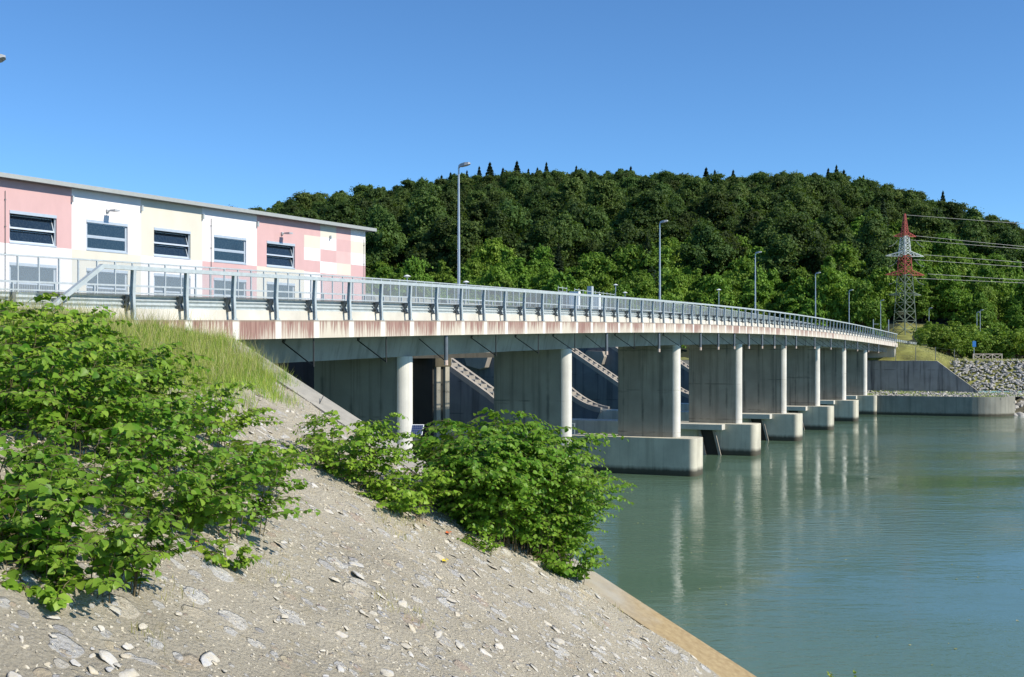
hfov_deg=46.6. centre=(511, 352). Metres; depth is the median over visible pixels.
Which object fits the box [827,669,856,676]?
tall weed
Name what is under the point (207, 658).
embedded stones
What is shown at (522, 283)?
broadleaf tree
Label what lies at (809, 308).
broadleaf tree
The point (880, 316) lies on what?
street lamp
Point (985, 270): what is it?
broadleaf tree
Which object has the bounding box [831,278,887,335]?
broadleaf tree
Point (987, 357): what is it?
wooden fence
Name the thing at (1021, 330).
bush
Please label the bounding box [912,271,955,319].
broadleaf tree
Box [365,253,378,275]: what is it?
broadleaf tree
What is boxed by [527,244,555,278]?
broadleaf tree
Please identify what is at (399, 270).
broadleaf tree
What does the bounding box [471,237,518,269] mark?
broadleaf tree
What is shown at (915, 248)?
broadleaf tree
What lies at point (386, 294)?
broadleaf tree
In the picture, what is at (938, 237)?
broadleaf tree
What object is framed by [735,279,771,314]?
broadleaf tree
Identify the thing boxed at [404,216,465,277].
broadleaf tree
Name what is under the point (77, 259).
fence
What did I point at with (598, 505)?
knotweed shrub
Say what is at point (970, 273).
broadleaf tree
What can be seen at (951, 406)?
quay wall
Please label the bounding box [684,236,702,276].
broadleaf tree
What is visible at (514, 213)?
broadleaf tree
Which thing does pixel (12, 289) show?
pedestrian railing
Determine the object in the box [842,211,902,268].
broadleaf tree
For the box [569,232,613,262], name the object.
broadleaf tree
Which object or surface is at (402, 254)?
broadleaf tree
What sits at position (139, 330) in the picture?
dry grass
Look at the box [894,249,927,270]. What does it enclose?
broadleaf tree
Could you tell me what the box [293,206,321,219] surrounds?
broadleaf tree
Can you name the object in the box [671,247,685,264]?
broadleaf tree
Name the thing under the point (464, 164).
street lamp
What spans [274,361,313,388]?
tailrace wall
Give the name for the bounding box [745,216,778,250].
broadleaf tree
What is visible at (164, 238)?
window
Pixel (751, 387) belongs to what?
road bridge
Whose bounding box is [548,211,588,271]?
broadleaf tree
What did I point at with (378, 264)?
broadleaf tree
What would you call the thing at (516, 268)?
broadleaf tree
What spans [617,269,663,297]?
broadleaf tree
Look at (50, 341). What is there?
knotweed shrub
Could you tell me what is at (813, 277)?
broadleaf tree
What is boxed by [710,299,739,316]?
broadleaf tree
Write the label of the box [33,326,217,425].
knotweed shrub
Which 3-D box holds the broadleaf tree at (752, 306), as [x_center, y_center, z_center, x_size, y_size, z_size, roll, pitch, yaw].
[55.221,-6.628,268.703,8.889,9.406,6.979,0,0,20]
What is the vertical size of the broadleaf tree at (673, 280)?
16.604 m
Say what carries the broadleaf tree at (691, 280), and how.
on the hill
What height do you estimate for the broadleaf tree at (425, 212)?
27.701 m
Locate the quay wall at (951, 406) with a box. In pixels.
[870,395,1014,416]
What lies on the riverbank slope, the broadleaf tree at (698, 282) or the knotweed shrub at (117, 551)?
the knotweed shrub at (117, 551)
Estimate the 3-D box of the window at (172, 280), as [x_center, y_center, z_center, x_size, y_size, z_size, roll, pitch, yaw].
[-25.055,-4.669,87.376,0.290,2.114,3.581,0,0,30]
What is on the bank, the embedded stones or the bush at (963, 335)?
the bush at (963, 335)
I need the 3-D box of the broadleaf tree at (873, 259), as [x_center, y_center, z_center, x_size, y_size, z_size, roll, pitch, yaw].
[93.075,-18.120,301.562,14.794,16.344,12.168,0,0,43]
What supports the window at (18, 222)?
in the powerhouse
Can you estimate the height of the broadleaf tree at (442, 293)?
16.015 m
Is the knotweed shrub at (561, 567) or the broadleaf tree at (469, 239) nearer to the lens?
the knotweed shrub at (561, 567)
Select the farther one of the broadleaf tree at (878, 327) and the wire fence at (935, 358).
the broadleaf tree at (878, 327)
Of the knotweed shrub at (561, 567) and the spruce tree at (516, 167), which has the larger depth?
the spruce tree at (516, 167)
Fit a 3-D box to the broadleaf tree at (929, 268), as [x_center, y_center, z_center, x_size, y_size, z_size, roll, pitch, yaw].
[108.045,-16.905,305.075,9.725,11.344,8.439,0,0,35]
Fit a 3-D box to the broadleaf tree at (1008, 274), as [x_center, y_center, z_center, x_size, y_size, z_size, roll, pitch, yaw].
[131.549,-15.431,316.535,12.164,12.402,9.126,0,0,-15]
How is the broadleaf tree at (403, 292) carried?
on the hill
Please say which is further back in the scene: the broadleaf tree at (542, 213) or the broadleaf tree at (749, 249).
the broadleaf tree at (542, 213)
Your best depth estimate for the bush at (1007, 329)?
229.71 m
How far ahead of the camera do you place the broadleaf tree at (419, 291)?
276.28 m
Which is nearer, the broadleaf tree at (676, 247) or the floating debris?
the floating debris
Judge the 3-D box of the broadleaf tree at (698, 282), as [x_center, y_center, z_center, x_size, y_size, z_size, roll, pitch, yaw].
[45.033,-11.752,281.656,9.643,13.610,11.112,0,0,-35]
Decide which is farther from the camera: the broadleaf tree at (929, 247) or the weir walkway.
the broadleaf tree at (929, 247)
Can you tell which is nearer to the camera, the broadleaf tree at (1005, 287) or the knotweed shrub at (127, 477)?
the knotweed shrub at (127, 477)
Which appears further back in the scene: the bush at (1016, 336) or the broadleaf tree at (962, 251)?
the broadleaf tree at (962, 251)
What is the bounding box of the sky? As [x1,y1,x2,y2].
[0,0,1023,228]
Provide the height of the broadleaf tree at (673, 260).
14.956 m
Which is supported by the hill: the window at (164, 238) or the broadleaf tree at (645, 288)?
the broadleaf tree at (645, 288)
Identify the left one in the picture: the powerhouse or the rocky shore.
the powerhouse
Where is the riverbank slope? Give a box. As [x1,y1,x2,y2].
[0,338,719,676]
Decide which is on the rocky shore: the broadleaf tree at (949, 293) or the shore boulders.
the shore boulders
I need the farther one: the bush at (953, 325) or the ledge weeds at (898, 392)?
the bush at (953, 325)
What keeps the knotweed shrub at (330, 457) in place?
on the riverbank slope
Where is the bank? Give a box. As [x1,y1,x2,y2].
[681,322,1023,390]
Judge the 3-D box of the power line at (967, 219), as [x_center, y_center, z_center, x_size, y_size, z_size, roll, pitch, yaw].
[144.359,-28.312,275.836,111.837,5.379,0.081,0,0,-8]
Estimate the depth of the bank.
179.69 m
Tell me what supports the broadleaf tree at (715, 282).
on the hill
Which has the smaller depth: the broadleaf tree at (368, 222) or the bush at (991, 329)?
the bush at (991, 329)
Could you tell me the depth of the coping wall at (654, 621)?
29.47 m
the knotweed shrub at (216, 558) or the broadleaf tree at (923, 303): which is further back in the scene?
the broadleaf tree at (923, 303)
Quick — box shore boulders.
[1012,392,1023,415]
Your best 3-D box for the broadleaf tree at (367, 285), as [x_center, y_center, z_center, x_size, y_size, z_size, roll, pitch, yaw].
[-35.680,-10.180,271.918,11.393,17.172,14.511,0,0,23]
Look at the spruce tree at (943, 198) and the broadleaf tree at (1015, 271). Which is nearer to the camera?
the broadleaf tree at (1015, 271)
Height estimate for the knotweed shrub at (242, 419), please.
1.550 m
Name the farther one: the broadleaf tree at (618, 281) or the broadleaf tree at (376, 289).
the broadleaf tree at (618, 281)
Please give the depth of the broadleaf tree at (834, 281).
270.03 m
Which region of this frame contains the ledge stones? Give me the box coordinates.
[867,390,1023,397]
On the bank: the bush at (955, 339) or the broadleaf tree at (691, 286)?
the bush at (955, 339)
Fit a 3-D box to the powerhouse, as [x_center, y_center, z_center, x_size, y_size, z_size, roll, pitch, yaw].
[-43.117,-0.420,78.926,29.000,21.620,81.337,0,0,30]
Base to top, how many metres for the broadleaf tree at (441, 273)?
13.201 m
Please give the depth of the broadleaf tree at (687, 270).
304.24 m
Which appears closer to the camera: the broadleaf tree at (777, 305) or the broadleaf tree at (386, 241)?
the broadleaf tree at (777, 305)
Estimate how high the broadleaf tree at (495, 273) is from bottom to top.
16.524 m
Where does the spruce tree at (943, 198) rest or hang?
on the hill
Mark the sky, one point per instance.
(244, 104)
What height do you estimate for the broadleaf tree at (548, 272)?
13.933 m
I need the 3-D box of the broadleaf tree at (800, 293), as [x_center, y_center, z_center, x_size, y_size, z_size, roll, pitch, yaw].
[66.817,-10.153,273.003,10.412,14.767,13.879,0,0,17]
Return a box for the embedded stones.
[0,369,698,676]
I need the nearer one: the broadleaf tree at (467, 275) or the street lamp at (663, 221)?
the street lamp at (663, 221)
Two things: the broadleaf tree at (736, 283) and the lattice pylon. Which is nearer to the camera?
the lattice pylon
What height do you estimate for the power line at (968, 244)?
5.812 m
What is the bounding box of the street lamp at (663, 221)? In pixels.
[659,220,667,310]
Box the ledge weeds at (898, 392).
[867,390,1021,397]
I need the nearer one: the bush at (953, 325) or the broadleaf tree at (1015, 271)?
the bush at (953, 325)
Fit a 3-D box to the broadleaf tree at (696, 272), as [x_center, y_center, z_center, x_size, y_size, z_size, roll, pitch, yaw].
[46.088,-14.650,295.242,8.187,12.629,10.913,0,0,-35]
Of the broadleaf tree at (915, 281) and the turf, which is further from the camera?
the broadleaf tree at (915, 281)
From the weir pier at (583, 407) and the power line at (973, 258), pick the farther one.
the power line at (973, 258)
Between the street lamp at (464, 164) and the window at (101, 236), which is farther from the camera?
the window at (101, 236)
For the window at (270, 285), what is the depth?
97.83 m
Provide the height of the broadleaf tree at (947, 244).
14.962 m
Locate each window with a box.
[9,210,56,247]
[9,262,56,292]
[86,219,127,253]
[86,268,127,293]
[154,227,190,259]
[154,273,190,296]
[214,234,246,264]
[214,277,246,297]
[267,241,294,268]
[267,281,294,298]
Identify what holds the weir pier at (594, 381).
in the water
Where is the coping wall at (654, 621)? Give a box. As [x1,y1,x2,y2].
[229,339,755,676]
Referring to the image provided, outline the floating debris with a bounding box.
[642,445,1019,664]
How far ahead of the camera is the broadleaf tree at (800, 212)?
333.26 m
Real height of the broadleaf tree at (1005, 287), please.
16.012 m
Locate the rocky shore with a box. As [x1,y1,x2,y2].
[1015,397,1023,412]
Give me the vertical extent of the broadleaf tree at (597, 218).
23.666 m
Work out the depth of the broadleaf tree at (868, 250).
310.16 m
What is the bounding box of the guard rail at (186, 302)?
[0,264,916,343]
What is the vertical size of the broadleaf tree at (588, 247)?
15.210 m
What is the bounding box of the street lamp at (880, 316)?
[880,300,882,334]
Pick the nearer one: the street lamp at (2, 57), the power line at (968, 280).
the street lamp at (2, 57)
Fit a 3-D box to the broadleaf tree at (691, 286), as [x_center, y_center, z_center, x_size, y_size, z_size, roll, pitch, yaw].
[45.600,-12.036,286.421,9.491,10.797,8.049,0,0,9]
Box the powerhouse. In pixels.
[0,172,376,301]
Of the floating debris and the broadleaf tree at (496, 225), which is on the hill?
the broadleaf tree at (496, 225)
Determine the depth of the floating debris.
52.55 m
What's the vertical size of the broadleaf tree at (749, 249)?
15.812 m
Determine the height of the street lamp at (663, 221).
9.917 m
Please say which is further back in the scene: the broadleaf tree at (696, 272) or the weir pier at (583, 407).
the broadleaf tree at (696, 272)
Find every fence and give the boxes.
[0,253,814,324]
[895,344,971,378]
[973,354,1001,359]
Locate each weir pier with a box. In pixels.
[365,293,493,429]
[438,300,609,418]
[572,348,617,408]
[577,347,688,402]
[681,360,688,390]
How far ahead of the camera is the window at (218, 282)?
92.33 m
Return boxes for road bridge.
[17,306,897,502]
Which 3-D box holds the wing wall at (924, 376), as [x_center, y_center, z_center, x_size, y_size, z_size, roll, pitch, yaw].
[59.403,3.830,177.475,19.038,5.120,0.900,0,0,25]
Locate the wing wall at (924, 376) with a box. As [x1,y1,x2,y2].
[867,361,977,392]
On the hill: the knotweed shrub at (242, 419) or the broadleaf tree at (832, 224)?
the broadleaf tree at (832, 224)
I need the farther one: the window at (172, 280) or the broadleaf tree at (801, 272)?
the broadleaf tree at (801, 272)
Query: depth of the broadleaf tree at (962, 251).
321.23 m
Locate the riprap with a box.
[949,358,1023,392]
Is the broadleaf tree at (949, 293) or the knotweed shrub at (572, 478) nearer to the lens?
the knotweed shrub at (572, 478)
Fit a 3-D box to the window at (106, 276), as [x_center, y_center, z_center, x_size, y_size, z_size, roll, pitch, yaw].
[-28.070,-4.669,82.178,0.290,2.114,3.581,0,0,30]
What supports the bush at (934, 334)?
on the bank
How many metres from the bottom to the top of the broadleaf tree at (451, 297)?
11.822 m
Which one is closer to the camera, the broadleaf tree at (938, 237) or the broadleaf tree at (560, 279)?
the broadleaf tree at (560, 279)
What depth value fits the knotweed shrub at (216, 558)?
16.61 m
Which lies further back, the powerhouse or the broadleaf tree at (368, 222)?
the broadleaf tree at (368, 222)
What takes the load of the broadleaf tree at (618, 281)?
on the hill
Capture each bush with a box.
[910,321,942,343]
[914,322,957,352]
[928,318,981,335]
[934,328,967,355]
[940,326,989,358]
[956,329,986,358]
[972,325,1014,358]
[975,324,1021,358]
[1000,326,1023,358]
[1004,325,1023,358]
[1005,326,1020,358]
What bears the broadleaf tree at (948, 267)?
on the hill
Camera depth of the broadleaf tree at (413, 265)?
291.84 m
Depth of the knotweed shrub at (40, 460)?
14.37 m
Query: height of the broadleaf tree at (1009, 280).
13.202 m
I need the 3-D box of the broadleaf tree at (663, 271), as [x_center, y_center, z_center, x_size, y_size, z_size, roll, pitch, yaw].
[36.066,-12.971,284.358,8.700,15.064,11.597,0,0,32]
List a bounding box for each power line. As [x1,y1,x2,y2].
[911,215,1022,223]
[915,240,1020,248]
[919,278,1015,282]
[920,236,1023,246]
[924,260,1019,266]
[931,255,1023,262]
[933,274,1016,279]
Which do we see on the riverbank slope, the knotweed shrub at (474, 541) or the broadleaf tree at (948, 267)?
the knotweed shrub at (474, 541)
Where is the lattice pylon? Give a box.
[885,214,923,334]
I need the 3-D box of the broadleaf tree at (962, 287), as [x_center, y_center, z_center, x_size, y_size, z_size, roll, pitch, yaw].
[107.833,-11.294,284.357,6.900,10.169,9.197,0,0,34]
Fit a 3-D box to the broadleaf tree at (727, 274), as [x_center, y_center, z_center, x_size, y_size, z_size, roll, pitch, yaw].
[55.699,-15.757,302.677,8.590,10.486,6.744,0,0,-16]
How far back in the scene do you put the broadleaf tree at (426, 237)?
317.65 m
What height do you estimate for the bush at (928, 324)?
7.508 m
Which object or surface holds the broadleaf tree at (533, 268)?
on the hill
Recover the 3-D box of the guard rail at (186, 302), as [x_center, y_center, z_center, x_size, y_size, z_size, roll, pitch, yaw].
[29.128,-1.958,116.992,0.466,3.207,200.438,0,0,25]
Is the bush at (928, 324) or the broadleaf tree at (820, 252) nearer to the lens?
the bush at (928, 324)
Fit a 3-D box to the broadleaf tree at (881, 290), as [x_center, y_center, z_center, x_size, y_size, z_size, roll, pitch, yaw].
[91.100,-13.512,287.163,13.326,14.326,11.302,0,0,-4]
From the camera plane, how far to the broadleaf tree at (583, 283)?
276.56 m
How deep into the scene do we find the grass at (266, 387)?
30.22 m
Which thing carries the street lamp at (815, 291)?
on the road bridge
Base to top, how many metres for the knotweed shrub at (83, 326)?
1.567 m
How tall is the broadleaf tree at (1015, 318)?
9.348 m
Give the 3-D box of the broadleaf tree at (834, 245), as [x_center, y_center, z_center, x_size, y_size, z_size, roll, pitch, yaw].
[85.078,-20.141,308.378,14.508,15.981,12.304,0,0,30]
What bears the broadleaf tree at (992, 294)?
on the hill
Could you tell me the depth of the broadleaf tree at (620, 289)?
262.86 m
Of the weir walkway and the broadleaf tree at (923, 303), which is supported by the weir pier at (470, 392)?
the weir walkway
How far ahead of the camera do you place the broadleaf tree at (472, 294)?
272.71 m
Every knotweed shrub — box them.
[0,292,109,391]
[0,303,150,369]
[0,325,167,455]
[0,418,207,516]
[0,435,81,510]
[0,465,138,583]
[0,497,215,602]
[0,563,86,611]
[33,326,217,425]
[67,394,267,486]
[90,458,262,541]
[132,377,282,450]
[144,446,321,543]
[171,437,320,499]
[190,539,261,571]
[277,410,419,488]
[355,466,460,521]
[388,407,569,553]
[426,415,630,559]
[457,530,503,556]
[525,457,636,558]
[525,530,609,580]
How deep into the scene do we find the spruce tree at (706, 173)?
613.45 m
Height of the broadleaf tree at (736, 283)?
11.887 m
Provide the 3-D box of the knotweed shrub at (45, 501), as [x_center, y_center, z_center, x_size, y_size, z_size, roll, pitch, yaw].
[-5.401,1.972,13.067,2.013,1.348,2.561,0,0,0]
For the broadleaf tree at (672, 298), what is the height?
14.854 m
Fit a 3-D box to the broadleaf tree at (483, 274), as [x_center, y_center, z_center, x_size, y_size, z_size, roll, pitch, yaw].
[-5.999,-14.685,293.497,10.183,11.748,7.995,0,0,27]
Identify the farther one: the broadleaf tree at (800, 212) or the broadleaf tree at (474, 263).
the broadleaf tree at (800, 212)
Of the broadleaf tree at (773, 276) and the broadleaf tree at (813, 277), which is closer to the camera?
the broadleaf tree at (813, 277)
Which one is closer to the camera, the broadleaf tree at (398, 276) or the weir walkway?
the weir walkway
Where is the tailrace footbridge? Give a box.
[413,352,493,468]
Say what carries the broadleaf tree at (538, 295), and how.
on the hill
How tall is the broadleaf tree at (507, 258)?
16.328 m
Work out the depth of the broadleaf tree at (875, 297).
279.62 m
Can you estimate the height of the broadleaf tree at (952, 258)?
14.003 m
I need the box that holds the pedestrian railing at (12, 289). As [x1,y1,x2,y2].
[0,280,693,314]
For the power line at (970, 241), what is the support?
attached to the lattice pylon
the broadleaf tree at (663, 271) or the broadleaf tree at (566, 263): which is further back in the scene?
the broadleaf tree at (566, 263)
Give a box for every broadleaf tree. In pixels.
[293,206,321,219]
[361,204,389,266]
[365,204,411,275]
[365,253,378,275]
[365,276,378,294]
[367,283,384,294]
[369,259,389,277]
[374,264,396,280]
[378,276,388,295]
[383,272,406,295]
[388,255,434,295]
[389,222,412,267]
[392,287,406,295]
[395,243,419,267]
[396,267,403,273]
[402,194,453,267]
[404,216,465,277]
[406,280,434,298]
[413,231,439,266]
[425,288,452,300]
[428,260,452,291]
[429,217,489,278]
[441,275,456,296]
[448,266,481,293]
[449,282,465,300]
[455,257,489,281]
[456,280,486,303]
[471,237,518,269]
[474,264,517,304]
[477,207,522,249]
[479,269,489,281]
[485,278,526,305]
[494,198,532,247]
[495,247,530,274]
[506,257,534,288]
[516,274,534,306]
[519,207,531,235]
[521,204,568,245]
[524,258,540,287]
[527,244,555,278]
[527,266,566,306]
[528,277,557,306]
[540,272,586,307]
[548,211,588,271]
[550,249,570,266]
[557,201,594,275]
[560,266,574,277]
[566,251,618,286]
[568,237,606,274]
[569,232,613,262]
[573,277,601,308]
[575,203,613,251]
[581,292,585,308]
[589,271,615,294]
[605,283,641,311]
[613,279,622,288]
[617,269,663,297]
[631,277,662,311]
[638,239,658,263]
[651,293,687,347]
[655,266,669,293]
[656,247,683,267]
[656,268,691,311]
[670,244,679,250]
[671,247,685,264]
[680,265,691,274]
[681,274,693,287]
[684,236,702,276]
[684,281,694,299]
[684,287,712,314]
[689,268,702,278]
[689,274,710,301]
[690,272,743,315]
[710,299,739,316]
[721,270,734,291]
[724,255,771,297]
[724,276,746,316]
[734,243,752,267]
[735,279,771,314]
[741,267,774,312]
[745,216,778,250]
[746,302,767,318]
[750,233,809,289]
[762,291,785,320]
[766,268,787,304]
[780,276,823,322]
[783,211,811,251]
[787,266,810,287]
[795,282,814,302]
[795,298,829,325]
[796,239,842,280]
[797,220,830,251]
[805,265,850,328]
[809,274,830,309]
[811,240,838,271]
[816,211,855,244]
[819,255,855,284]
[823,244,865,272]
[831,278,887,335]
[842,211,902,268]
[843,280,856,318]
[853,249,901,295]
[861,244,890,268]
[861,267,910,317]
[863,306,887,335]
[871,295,890,318]
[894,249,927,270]
[895,246,929,263]
[897,265,920,293]
[897,280,945,321]
[909,268,926,291]
[911,240,938,258]
[912,241,936,258]
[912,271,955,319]
[923,265,945,280]
[927,254,941,266]
[930,236,967,260]
[931,273,972,320]
[932,233,965,252]
[935,260,962,279]
[939,251,974,282]
[946,244,978,276]
[949,285,973,317]
[956,299,1007,332]
[963,269,974,288]
[964,276,986,294]
[965,291,994,327]
[969,285,1005,326]
[971,253,994,275]
[974,265,991,277]
[976,269,1017,323]
[1000,303,1023,331]
[1003,275,1018,314]
[1003,277,1023,329]
[1004,259,1023,284]
[1005,271,1012,277]
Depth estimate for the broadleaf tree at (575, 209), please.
344.18 m
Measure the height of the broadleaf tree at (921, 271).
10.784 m
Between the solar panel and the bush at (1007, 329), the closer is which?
the solar panel
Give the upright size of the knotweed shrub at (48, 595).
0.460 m
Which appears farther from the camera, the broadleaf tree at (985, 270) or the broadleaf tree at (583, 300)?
the broadleaf tree at (985, 270)
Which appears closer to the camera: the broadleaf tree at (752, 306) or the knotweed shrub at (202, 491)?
the knotweed shrub at (202, 491)
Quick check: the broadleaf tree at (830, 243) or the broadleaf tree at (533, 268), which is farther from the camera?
the broadleaf tree at (830, 243)
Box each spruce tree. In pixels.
[485,162,494,179]
[514,161,520,171]
[703,167,708,180]
[940,191,945,200]
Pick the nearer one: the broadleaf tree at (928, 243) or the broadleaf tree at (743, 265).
the broadleaf tree at (743, 265)
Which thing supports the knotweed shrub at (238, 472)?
on the riverbank slope
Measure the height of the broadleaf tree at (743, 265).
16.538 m
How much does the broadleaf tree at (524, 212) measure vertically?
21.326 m
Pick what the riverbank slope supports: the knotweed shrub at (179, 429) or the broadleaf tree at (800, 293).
the knotweed shrub at (179, 429)
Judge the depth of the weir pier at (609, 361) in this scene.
156.44 m
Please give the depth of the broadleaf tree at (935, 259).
334.59 m
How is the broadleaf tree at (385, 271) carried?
on the hill
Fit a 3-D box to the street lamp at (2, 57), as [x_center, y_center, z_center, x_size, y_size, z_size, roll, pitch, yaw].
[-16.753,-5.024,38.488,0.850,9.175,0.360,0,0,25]
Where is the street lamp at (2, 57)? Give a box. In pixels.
[0,54,5,62]
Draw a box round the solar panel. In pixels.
[410,424,423,442]
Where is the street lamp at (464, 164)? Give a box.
[457,162,470,303]
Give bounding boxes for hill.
[371,266,1022,357]
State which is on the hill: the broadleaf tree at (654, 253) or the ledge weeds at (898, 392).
the broadleaf tree at (654, 253)
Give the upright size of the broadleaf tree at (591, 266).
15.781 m
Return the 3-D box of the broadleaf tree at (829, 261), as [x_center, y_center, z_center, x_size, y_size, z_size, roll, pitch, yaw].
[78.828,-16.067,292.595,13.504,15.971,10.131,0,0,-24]
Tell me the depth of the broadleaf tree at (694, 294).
271.81 m
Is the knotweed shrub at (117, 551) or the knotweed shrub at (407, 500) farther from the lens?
the knotweed shrub at (407, 500)
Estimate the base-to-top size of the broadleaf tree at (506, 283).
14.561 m
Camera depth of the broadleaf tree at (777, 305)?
275.90 m
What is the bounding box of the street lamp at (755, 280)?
[755,251,761,317]
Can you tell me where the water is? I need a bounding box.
[574,391,1023,676]
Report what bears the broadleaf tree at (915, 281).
on the hill
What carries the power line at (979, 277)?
attached to the lattice pylon
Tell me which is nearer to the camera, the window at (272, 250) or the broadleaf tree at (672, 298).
the window at (272, 250)
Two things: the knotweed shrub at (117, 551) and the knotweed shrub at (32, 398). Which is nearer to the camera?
the knotweed shrub at (117, 551)
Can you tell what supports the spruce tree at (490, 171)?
on the hill
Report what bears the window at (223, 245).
in the powerhouse
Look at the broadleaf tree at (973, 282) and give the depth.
293.45 m
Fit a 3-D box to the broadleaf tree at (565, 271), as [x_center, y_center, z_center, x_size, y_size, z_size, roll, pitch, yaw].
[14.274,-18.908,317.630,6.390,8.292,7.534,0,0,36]
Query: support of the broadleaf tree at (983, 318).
on the hill
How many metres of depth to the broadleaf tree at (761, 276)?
286.66 m
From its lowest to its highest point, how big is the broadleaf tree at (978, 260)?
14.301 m
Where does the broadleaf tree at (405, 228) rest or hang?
on the hill
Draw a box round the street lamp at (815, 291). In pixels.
[815,272,820,316]
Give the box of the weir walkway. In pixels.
[374,286,614,308]
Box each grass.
[0,286,291,386]
[0,302,319,429]
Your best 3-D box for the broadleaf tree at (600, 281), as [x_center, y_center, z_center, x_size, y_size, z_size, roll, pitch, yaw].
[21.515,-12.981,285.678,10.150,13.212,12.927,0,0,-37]
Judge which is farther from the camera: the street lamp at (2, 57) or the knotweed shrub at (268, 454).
the street lamp at (2, 57)
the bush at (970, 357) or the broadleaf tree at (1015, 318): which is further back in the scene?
the broadleaf tree at (1015, 318)
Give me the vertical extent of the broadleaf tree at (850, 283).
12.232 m
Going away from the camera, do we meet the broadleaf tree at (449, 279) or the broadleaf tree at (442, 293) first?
the broadleaf tree at (442, 293)
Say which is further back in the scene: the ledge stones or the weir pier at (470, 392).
the ledge stones
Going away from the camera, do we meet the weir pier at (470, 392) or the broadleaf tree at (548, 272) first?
the weir pier at (470, 392)
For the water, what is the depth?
50.52 m
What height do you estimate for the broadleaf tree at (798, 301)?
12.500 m
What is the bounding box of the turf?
[871,344,1023,360]
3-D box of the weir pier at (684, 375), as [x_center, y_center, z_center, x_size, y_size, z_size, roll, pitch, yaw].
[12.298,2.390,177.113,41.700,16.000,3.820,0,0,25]
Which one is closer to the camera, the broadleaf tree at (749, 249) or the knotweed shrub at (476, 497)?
the knotweed shrub at (476, 497)
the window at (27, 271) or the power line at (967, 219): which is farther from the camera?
the power line at (967, 219)
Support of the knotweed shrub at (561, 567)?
on the riverbank slope
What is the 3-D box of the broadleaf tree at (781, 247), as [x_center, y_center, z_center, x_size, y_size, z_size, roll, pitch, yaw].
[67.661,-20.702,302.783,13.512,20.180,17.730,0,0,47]
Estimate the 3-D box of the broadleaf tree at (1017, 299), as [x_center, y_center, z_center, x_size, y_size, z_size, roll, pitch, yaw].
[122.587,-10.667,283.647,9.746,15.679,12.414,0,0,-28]
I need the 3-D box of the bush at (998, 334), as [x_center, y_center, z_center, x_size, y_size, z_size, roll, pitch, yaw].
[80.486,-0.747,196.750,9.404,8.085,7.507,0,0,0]
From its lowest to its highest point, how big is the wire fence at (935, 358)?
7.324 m
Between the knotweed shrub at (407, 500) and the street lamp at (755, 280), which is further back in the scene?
the street lamp at (755, 280)
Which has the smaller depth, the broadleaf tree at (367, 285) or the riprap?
the riprap

